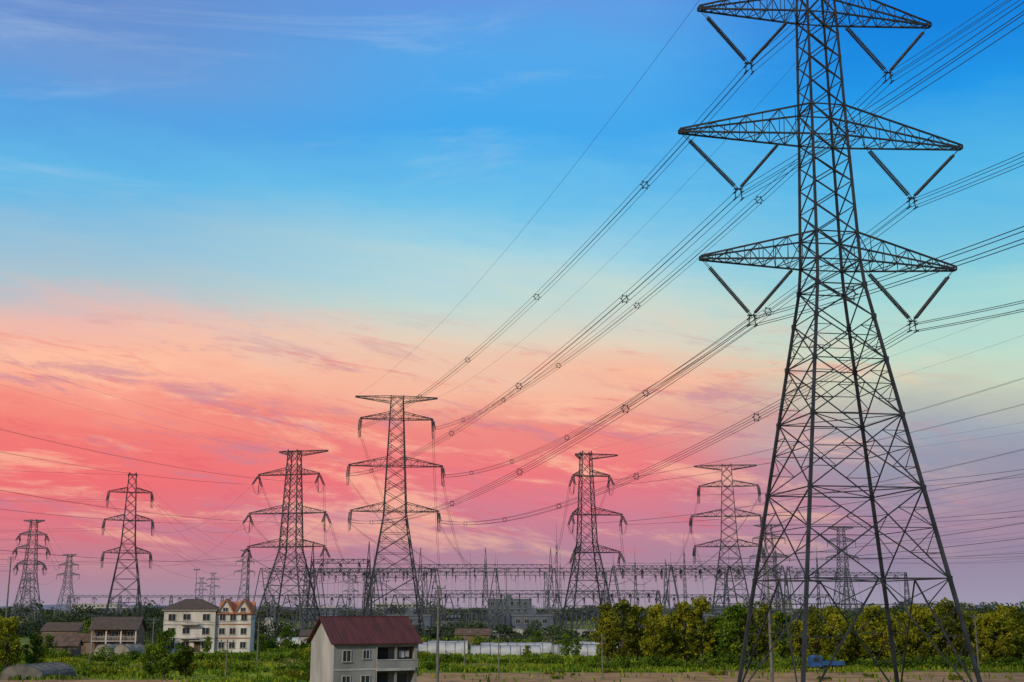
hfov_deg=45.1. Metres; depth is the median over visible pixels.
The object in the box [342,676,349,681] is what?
window pane
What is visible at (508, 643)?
polytunnel greenhouse
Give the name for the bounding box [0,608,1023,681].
ground
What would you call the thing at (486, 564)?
substation gantry
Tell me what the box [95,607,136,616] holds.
distant apartment block
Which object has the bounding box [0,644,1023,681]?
meadow grass
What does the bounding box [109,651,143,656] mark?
meadow shrubs
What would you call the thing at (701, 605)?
broadleaf tree
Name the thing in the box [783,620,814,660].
broadleaf tree
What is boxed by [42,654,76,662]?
meadow shrubs
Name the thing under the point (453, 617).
power transformer
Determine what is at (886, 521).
overhead power line
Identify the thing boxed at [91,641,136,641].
balcony slab
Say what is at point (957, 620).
broadleaf tree
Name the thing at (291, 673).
meadow shrubs
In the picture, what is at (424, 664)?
meadow shrubs
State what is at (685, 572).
lightning mast
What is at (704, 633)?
broadleaf tree
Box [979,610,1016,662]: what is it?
broadleaf tree
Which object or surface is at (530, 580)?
substation busbar
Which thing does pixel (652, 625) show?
broadleaf tree
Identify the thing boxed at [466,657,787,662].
crop field
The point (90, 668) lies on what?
meadow shrubs
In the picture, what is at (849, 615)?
distant treeline
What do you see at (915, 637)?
broadleaf tree
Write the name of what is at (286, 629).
broadleaf tree
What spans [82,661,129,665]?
meadow shrubs
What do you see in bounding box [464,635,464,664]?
concrete post
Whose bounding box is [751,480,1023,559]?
overhead power line
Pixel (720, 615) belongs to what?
broadleaf tree
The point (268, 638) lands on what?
hedgerow
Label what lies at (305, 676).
broadleaf tree
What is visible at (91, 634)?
utility pole
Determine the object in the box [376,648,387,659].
balcony door
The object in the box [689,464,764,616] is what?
transmission tower
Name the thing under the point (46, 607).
distant hills
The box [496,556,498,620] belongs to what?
lightning mast
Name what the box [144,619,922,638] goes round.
hedgerow
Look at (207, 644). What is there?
broadleaf tree
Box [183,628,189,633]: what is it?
window pane
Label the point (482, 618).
disconnector switch bank
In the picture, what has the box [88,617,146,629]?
roof
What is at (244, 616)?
window pane
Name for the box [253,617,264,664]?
utility pole
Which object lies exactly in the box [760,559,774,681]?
utility pole
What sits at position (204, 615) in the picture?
window pane
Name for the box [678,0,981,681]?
transmission tower
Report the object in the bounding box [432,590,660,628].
substation gantry
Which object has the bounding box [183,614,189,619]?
window pane
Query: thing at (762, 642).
broadleaf tree
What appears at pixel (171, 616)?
window pane
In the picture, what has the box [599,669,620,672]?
field weeds
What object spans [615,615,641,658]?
broadleaf tree
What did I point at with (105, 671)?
meadow shrubs
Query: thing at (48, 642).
broadleaf tree
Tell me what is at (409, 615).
parapet
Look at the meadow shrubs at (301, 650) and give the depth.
249.39 m
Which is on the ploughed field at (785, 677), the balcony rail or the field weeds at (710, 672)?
the field weeds at (710, 672)
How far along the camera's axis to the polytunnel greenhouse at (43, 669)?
178.10 m
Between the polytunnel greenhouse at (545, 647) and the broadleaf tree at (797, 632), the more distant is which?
the polytunnel greenhouse at (545, 647)
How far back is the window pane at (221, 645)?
283.77 m
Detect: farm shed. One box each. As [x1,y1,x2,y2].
[39,639,83,656]
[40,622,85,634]
[42,633,89,653]
[299,629,312,643]
[455,628,490,644]
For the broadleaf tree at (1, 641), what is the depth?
202.41 m
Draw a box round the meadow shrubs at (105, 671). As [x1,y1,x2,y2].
[87,666,136,674]
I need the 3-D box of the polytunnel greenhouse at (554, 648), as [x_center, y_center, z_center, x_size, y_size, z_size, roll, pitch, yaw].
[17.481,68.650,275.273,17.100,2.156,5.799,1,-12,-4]
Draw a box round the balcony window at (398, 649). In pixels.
[394,648,406,658]
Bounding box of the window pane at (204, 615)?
[203,614,209,619]
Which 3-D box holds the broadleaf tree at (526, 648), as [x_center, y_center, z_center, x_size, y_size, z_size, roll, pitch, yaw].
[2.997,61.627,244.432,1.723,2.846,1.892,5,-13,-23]
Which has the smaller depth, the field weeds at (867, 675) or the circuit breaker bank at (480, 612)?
the field weeds at (867, 675)
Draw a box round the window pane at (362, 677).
[361,676,368,681]
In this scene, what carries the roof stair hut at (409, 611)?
on the parapet at (409, 615)
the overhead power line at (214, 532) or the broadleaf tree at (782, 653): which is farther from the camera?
the overhead power line at (214, 532)
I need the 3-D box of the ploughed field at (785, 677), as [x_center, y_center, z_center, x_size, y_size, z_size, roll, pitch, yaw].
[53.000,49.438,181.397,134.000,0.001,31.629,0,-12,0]
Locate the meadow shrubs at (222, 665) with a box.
[199,663,225,669]
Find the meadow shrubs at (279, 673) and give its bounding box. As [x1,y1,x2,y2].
[271,668,303,675]
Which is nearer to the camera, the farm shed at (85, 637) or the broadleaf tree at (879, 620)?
the broadleaf tree at (879, 620)
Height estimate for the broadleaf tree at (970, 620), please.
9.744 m
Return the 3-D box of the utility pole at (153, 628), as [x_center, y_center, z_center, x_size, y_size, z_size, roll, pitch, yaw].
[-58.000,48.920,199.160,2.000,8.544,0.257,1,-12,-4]
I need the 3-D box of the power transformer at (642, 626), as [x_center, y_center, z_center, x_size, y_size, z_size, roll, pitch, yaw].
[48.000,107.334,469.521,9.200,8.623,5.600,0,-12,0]
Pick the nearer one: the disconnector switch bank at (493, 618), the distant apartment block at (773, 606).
the disconnector switch bank at (493, 618)
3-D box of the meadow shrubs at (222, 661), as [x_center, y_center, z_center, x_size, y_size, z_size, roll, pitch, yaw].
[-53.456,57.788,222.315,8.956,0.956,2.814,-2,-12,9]
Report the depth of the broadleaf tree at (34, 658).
201.57 m
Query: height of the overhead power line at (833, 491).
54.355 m
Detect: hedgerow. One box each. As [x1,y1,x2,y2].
[3,645,114,660]
[33,629,836,644]
[116,648,310,662]
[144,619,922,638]
[197,659,310,672]
[254,634,801,649]
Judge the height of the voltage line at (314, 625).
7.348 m
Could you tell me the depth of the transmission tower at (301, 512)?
446.11 m
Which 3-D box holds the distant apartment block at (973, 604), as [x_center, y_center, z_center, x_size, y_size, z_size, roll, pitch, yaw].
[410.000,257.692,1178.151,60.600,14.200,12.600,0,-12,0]
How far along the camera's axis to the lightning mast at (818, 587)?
588.24 m
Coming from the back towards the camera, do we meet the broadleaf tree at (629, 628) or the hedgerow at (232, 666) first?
the broadleaf tree at (629, 628)
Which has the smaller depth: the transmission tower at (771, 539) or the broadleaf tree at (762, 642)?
the broadleaf tree at (762, 642)
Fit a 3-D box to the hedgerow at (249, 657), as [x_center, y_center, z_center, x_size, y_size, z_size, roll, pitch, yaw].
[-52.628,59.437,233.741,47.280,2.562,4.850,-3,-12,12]
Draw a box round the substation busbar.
[261,572,813,613]
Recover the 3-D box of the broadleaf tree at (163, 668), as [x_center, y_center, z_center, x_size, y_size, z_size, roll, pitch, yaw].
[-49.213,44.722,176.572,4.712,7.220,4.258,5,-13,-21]
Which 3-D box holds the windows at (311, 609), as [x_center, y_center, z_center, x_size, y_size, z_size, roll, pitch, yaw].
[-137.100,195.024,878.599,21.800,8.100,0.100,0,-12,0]
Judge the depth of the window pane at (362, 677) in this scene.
144.55 m
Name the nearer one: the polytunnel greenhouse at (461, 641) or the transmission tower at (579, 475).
the polytunnel greenhouse at (461, 641)
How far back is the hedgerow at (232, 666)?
195.63 m
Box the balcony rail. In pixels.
[92,636,136,640]
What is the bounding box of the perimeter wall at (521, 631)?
[265,630,594,635]
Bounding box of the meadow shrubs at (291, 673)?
[286,669,306,678]
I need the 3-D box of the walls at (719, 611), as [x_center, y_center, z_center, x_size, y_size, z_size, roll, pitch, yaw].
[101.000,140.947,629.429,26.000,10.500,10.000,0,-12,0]
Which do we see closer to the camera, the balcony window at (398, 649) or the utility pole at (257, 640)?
the balcony window at (398, 649)
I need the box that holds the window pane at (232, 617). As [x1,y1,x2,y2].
[230,614,235,619]
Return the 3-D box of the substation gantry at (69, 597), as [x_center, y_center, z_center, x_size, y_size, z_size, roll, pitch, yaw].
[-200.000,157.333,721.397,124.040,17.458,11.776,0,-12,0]
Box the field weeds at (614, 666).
[609,664,622,669]
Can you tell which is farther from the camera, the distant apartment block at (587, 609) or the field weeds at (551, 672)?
the distant apartment block at (587, 609)
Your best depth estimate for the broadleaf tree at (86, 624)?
291.55 m
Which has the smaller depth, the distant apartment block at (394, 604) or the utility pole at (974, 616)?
the utility pole at (974, 616)
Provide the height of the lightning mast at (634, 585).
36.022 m
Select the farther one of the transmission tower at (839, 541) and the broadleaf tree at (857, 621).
the transmission tower at (839, 541)
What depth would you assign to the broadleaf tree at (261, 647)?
277.71 m
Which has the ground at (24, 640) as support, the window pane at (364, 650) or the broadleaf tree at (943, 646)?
the broadleaf tree at (943, 646)
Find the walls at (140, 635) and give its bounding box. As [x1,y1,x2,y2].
[91,628,144,652]
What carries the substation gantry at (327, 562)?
on the ground at (24, 640)
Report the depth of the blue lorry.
200.86 m
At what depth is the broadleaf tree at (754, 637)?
212.66 m
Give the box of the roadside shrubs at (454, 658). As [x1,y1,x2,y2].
[417,651,601,663]
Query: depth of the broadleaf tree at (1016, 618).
220.26 m
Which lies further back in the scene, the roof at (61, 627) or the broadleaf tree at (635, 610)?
the roof at (61, 627)
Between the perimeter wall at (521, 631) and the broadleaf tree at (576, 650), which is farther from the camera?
the perimeter wall at (521, 631)
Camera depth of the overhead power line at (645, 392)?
161.19 m
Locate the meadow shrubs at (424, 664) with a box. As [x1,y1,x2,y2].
[418,661,435,665]
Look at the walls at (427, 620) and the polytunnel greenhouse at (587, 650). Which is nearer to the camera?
the polytunnel greenhouse at (587, 650)
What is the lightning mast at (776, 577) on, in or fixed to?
on the ground at (24, 640)
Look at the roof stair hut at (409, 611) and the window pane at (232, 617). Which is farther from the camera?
the roof stair hut at (409, 611)
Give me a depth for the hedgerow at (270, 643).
299.80 m
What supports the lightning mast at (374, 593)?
on the ground at (24, 640)
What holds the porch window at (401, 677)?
in the grey farmhouse
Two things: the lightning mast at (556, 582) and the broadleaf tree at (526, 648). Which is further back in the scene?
the lightning mast at (556, 582)
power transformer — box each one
[442,612,463,627]
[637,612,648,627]
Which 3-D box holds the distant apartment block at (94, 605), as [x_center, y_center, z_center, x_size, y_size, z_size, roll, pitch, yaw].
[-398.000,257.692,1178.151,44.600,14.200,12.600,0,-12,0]
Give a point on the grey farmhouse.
(363, 648)
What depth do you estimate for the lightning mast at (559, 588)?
548.95 m
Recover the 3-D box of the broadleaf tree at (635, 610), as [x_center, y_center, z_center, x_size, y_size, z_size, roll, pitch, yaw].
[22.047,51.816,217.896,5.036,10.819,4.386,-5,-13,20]
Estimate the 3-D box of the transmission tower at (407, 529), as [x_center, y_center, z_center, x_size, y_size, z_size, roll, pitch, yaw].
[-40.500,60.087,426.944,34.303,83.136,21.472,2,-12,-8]
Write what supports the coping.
on the perimeter wall at (521, 631)
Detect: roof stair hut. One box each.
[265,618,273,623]
[405,608,413,614]
[528,608,535,614]
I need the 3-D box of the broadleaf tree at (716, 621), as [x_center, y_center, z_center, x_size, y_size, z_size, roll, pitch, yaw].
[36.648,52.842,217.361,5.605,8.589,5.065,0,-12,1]
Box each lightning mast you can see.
[135,568,139,616]
[245,543,249,600]
[372,549,374,615]
[468,569,471,627]
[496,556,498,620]
[555,526,558,624]
[559,565,562,624]
[634,562,637,606]
[683,533,686,601]
[775,547,779,621]
[816,550,821,612]
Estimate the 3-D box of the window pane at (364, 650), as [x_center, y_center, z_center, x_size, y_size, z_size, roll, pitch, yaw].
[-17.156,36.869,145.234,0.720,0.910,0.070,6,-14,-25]
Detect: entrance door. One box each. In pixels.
[194,642,199,651]
[377,673,387,681]
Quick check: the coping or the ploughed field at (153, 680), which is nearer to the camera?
the ploughed field at (153, 680)
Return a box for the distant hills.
[0,604,372,609]
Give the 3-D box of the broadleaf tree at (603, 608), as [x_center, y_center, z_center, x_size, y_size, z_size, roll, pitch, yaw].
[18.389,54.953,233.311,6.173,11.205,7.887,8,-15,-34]
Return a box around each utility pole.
[5,557,13,617]
[87,613,97,661]
[148,617,159,663]
[221,640,233,678]
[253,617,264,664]
[432,585,445,681]
[492,632,505,679]
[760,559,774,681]
[968,614,980,668]
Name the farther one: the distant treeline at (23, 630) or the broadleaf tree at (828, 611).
the distant treeline at (23, 630)
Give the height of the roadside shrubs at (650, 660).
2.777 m
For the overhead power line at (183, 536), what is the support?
hanging from the transmission tower at (130, 553)
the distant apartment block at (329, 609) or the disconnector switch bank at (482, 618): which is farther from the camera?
the distant apartment block at (329, 609)
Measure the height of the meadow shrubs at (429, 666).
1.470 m
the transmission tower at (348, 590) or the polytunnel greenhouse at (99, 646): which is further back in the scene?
the transmission tower at (348, 590)
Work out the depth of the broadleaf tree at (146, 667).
178.74 m
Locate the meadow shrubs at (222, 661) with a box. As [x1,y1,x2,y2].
[202,659,237,664]
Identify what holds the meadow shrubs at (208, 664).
on the crop field at (216, 676)
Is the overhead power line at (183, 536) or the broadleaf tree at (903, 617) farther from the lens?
the overhead power line at (183, 536)
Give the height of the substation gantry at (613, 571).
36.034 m
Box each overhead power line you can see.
[0,365,318,562]
[0,470,153,566]
[22,521,76,583]
[105,484,321,565]
[107,481,252,579]
[253,436,773,584]
[349,0,1023,524]
[574,307,1023,563]
[693,423,1023,559]
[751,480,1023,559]
[836,498,1023,563]
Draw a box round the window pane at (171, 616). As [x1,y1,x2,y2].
[169,614,175,619]
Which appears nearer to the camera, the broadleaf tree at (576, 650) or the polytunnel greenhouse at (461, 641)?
the broadleaf tree at (576, 650)
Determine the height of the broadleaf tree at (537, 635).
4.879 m
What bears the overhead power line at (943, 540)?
attached to the transmission tower at (839, 541)
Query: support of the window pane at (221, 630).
in the white villa
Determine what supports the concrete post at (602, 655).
on the ploughed field at (785, 677)
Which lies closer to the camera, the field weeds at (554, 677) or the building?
the field weeds at (554, 677)
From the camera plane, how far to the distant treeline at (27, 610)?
972.51 m
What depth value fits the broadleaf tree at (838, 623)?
213.50 m
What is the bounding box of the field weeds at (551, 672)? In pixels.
[544,670,564,674]
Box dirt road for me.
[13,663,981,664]
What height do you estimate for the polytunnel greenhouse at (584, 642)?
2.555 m
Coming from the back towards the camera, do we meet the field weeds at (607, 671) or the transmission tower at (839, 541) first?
the transmission tower at (839, 541)
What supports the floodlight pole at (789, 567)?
on the ground at (24, 640)
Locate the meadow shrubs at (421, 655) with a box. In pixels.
[417,651,430,658]
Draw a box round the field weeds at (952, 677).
[947,674,962,679]
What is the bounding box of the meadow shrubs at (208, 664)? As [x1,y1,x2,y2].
[184,658,217,669]
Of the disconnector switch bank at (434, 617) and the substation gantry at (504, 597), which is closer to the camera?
the disconnector switch bank at (434, 617)
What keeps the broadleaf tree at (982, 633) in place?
on the ground at (24, 640)
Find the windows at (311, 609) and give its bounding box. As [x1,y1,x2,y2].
[304,609,334,620]
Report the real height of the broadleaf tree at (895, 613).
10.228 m
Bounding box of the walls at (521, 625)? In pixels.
[512,616,552,628]
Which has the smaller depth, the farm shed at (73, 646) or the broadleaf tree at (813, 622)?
the broadleaf tree at (813, 622)
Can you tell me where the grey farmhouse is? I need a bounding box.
[306,616,422,681]
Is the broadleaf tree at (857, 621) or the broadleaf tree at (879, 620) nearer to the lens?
the broadleaf tree at (857, 621)
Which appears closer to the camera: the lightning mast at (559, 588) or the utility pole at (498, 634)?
the utility pole at (498, 634)
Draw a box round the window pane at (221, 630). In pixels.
[219,628,224,633]
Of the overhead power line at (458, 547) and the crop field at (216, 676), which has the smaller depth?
the crop field at (216, 676)
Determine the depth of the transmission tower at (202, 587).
1569.12 m
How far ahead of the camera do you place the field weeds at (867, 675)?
181.08 m
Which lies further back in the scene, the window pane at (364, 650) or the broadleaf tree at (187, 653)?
the broadleaf tree at (187, 653)
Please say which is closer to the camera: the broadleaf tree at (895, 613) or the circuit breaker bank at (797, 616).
the broadleaf tree at (895, 613)
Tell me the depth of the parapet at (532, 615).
450.80 m
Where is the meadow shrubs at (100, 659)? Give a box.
[88,655,129,661]
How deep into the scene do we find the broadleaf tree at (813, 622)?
217.91 m
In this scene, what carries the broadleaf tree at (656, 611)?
on the ground at (24, 640)
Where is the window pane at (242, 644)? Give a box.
[240,642,245,647]
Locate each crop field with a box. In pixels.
[91,665,304,679]
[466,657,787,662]
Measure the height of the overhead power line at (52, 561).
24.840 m
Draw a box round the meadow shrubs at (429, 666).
[417,661,448,669]
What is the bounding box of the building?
[488,600,531,627]
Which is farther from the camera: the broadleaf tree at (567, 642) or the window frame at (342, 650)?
the broadleaf tree at (567, 642)
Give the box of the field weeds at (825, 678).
[816,675,831,679]
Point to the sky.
(232, 216)
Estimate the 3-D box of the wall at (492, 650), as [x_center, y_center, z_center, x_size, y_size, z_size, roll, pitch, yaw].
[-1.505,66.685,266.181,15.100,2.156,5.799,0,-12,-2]
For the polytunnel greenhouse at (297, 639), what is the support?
on the ground at (24, 640)
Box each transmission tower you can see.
[10,519,50,625]
[19,572,35,615]
[52,554,79,620]
[101,472,154,616]
[194,577,207,599]
[205,572,219,604]
[234,550,254,600]
[241,449,330,629]
[262,572,275,613]
[342,576,358,609]
[346,395,445,637]
[560,451,626,629]
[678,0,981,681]
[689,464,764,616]
[750,524,789,612]
[826,527,858,617]
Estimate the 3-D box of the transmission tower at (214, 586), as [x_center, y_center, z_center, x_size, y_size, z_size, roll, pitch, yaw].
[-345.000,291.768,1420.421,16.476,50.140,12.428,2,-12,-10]
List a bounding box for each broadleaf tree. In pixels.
[0,614,9,665]
[0,616,23,669]
[21,633,47,663]
[42,634,56,654]
[78,617,92,632]
[138,643,161,677]
[150,628,184,679]
[176,646,197,678]
[202,636,212,652]
[255,633,266,651]
[279,625,294,646]
[301,661,310,681]
[522,645,531,656]
[531,630,542,641]
[559,634,573,655]
[569,638,582,655]
[588,602,624,660]
[593,610,619,661]
[602,598,638,662]
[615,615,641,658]
[625,604,648,662]
[638,618,672,658]
[641,603,664,655]
[656,614,683,663]
[666,611,682,654]
[670,600,703,662]
[679,615,709,660]
[685,595,716,664]
[703,614,730,646]
[703,616,734,660]
[713,602,757,660]
[733,608,767,661]
[755,602,780,664]
[756,617,773,661]
[771,610,797,659]
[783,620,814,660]
[799,604,832,655]
[801,616,827,658]
[820,605,844,653]
[821,613,851,661]
[830,619,860,664]
[850,614,877,662]
[851,618,867,661]
[853,605,894,661]
[868,603,887,658]
[873,615,903,660]
[884,608,904,655]
[888,611,912,659]
[895,604,940,661]
[908,618,943,658]
[930,597,964,659]
[934,605,971,656]
[943,606,968,655]
[962,611,980,657]
[971,613,1005,663]
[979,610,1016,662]
[995,604,1020,633]
[999,615,1022,662]
[1003,610,1023,660]
[1021,618,1023,651]
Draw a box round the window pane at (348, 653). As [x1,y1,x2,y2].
[343,651,350,660]
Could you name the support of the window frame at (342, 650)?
in the grey farmhouse
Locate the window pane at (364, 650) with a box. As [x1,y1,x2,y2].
[364,650,368,657]
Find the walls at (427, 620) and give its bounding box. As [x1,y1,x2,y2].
[408,616,431,628]
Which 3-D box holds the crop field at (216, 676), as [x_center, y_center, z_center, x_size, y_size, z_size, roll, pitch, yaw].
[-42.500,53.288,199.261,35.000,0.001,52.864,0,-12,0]
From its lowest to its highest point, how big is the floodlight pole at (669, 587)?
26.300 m
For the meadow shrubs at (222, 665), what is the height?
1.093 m
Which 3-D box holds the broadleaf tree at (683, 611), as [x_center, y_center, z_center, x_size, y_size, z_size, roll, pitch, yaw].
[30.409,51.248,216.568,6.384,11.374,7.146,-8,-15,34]
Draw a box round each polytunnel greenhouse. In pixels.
[0,662,75,678]
[93,643,122,656]
[113,643,146,654]
[275,637,299,645]
[418,642,463,654]
[428,640,467,653]
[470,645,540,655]
[480,642,534,644]
[535,642,551,652]
[551,644,557,653]
[557,644,617,655]
[579,641,616,643]
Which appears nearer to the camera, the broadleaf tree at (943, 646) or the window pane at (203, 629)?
the broadleaf tree at (943, 646)
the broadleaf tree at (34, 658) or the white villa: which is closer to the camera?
the broadleaf tree at (34, 658)
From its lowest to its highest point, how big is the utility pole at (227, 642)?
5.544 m
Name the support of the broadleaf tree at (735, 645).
on the ground at (24, 640)
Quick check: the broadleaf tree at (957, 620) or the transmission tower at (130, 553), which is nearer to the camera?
the broadleaf tree at (957, 620)
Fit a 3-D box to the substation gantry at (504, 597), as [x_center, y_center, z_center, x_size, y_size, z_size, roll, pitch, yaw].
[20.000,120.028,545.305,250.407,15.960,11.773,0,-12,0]
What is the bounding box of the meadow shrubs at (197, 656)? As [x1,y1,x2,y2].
[170,652,215,660]
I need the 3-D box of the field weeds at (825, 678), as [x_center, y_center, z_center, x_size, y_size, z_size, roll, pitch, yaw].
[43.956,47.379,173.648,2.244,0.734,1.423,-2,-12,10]
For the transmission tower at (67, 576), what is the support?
on the ground at (24, 640)
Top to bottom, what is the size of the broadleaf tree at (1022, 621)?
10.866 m
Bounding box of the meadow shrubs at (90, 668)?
[82,666,123,671]
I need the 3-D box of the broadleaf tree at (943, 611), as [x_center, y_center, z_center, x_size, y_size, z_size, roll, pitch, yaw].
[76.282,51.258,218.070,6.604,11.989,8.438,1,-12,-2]
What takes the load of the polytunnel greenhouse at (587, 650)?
on the ground at (24, 640)
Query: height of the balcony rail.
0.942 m
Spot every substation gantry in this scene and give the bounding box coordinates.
[64,595,275,621]
[253,552,856,627]
[276,594,831,628]
[300,559,910,624]
[300,569,442,628]
[305,541,371,627]
[415,547,555,627]
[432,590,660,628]
[606,548,794,621]
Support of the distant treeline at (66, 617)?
on the ground at (24, 640)
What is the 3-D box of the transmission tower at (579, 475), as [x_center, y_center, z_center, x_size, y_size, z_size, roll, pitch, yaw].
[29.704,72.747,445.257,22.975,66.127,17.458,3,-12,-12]
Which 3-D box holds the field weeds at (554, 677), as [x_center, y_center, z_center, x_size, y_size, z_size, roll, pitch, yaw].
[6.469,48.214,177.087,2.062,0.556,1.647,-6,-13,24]
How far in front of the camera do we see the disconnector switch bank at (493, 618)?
482.81 m
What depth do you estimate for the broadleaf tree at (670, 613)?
233.43 m
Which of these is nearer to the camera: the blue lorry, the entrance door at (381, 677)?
the entrance door at (381, 677)
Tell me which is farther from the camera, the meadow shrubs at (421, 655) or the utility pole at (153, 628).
the meadow shrubs at (421, 655)
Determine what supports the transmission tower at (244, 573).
on the ground at (24, 640)
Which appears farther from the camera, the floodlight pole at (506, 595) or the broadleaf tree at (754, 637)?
the floodlight pole at (506, 595)
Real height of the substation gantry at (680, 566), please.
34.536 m
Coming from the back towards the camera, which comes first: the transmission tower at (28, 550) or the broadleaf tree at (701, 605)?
the transmission tower at (28, 550)
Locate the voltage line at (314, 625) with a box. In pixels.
[1,589,604,639]
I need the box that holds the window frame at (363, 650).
[362,650,370,658]
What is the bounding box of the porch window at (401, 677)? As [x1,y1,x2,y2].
[397,673,406,681]
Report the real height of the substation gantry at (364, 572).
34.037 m
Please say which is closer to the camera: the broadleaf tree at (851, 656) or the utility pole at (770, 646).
the utility pole at (770, 646)
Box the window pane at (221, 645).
[218,642,223,647]
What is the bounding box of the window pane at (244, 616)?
[241,614,246,619]
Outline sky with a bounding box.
[0,0,1023,607]
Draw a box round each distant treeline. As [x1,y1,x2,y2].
[0,599,1023,620]
[0,603,170,628]
[14,615,163,636]
[842,600,1023,631]
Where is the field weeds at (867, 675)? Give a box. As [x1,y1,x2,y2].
[862,673,877,677]
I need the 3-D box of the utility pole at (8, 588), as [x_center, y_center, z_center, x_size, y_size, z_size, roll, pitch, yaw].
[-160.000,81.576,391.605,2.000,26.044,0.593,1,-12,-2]
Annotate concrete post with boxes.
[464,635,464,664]
[601,635,602,679]
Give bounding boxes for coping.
[271,629,595,629]
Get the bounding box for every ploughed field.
[0,679,187,681]
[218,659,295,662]
[417,672,1023,681]
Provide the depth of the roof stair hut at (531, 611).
454.81 m
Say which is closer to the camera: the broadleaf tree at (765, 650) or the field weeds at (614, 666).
the field weeds at (614, 666)
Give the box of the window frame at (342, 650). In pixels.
[341,650,351,661]
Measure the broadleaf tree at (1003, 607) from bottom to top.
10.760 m
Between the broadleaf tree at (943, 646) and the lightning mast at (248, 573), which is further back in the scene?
the lightning mast at (248, 573)
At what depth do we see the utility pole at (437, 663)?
170.09 m
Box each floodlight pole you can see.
[504,569,509,623]
[666,564,671,606]
[786,566,792,621]
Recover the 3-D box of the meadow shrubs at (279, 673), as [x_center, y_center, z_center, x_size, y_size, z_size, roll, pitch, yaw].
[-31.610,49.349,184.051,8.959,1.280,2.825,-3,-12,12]
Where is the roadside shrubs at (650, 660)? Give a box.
[589,652,1023,668]
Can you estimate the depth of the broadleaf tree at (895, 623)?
215.02 m
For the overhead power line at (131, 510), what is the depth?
325.84 m
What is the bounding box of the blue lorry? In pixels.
[808,655,844,669]
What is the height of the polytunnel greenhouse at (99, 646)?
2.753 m
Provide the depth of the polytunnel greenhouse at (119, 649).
254.86 m
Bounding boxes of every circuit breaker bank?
[297,609,776,628]
[299,608,801,628]
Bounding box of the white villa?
[162,598,256,652]
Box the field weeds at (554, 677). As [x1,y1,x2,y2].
[549,675,563,678]
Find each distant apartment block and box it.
[70,603,119,618]
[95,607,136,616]
[303,607,340,621]
[375,603,419,614]
[575,607,619,617]
[742,600,793,613]
[917,603,974,608]
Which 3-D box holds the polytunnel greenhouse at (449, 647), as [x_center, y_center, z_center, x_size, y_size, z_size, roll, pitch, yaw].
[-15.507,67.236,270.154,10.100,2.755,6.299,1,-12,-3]
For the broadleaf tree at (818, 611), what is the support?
on the ground at (24, 640)
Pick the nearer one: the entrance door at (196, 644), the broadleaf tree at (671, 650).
the broadleaf tree at (671, 650)
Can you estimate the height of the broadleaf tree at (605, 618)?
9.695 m
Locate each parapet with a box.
[387,614,432,615]
[511,614,553,615]
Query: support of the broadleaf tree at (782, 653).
on the crop field at (611, 660)
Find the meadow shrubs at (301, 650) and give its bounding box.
[286,647,310,657]
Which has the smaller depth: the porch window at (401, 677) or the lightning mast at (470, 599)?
the porch window at (401, 677)
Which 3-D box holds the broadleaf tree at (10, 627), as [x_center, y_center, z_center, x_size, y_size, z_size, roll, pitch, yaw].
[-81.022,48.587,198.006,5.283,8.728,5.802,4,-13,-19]
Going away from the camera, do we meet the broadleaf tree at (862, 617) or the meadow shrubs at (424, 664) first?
the meadow shrubs at (424, 664)
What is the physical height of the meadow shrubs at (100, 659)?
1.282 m
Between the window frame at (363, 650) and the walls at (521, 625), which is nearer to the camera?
the window frame at (363, 650)
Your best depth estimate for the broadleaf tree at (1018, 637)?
216.63 m
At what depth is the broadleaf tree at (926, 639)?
218.69 m
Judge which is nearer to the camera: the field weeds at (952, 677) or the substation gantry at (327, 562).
the field weeds at (952, 677)
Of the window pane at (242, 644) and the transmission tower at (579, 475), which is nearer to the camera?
the window pane at (242, 644)
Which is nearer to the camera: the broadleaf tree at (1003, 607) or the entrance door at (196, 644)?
the broadleaf tree at (1003, 607)
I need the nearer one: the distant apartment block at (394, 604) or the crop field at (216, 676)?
the crop field at (216, 676)
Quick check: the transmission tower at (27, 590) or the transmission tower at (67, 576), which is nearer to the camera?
the transmission tower at (67, 576)
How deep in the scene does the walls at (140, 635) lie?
270.98 m
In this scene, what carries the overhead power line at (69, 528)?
hanging from the transmission tower at (130, 553)
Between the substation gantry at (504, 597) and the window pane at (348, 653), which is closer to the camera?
the window pane at (348, 653)
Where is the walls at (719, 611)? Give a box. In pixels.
[689,607,736,624]
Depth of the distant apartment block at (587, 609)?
1172.59 m
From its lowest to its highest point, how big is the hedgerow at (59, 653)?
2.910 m
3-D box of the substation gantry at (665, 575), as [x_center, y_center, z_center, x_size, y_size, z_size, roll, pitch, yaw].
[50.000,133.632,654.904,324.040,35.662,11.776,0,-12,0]
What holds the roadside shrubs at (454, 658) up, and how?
on the ground at (24, 640)
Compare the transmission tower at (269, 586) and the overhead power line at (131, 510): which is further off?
the transmission tower at (269, 586)
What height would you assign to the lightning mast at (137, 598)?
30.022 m
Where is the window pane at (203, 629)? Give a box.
[202,628,208,633]
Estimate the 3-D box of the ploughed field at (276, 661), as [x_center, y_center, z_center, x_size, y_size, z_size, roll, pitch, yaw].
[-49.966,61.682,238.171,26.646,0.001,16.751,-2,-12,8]
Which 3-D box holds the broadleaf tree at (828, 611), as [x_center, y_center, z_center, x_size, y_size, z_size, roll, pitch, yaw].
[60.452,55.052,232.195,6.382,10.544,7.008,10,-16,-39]
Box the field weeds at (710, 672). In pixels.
[708,669,726,674]
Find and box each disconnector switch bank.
[273,610,802,628]
[291,610,782,628]
[308,610,716,628]

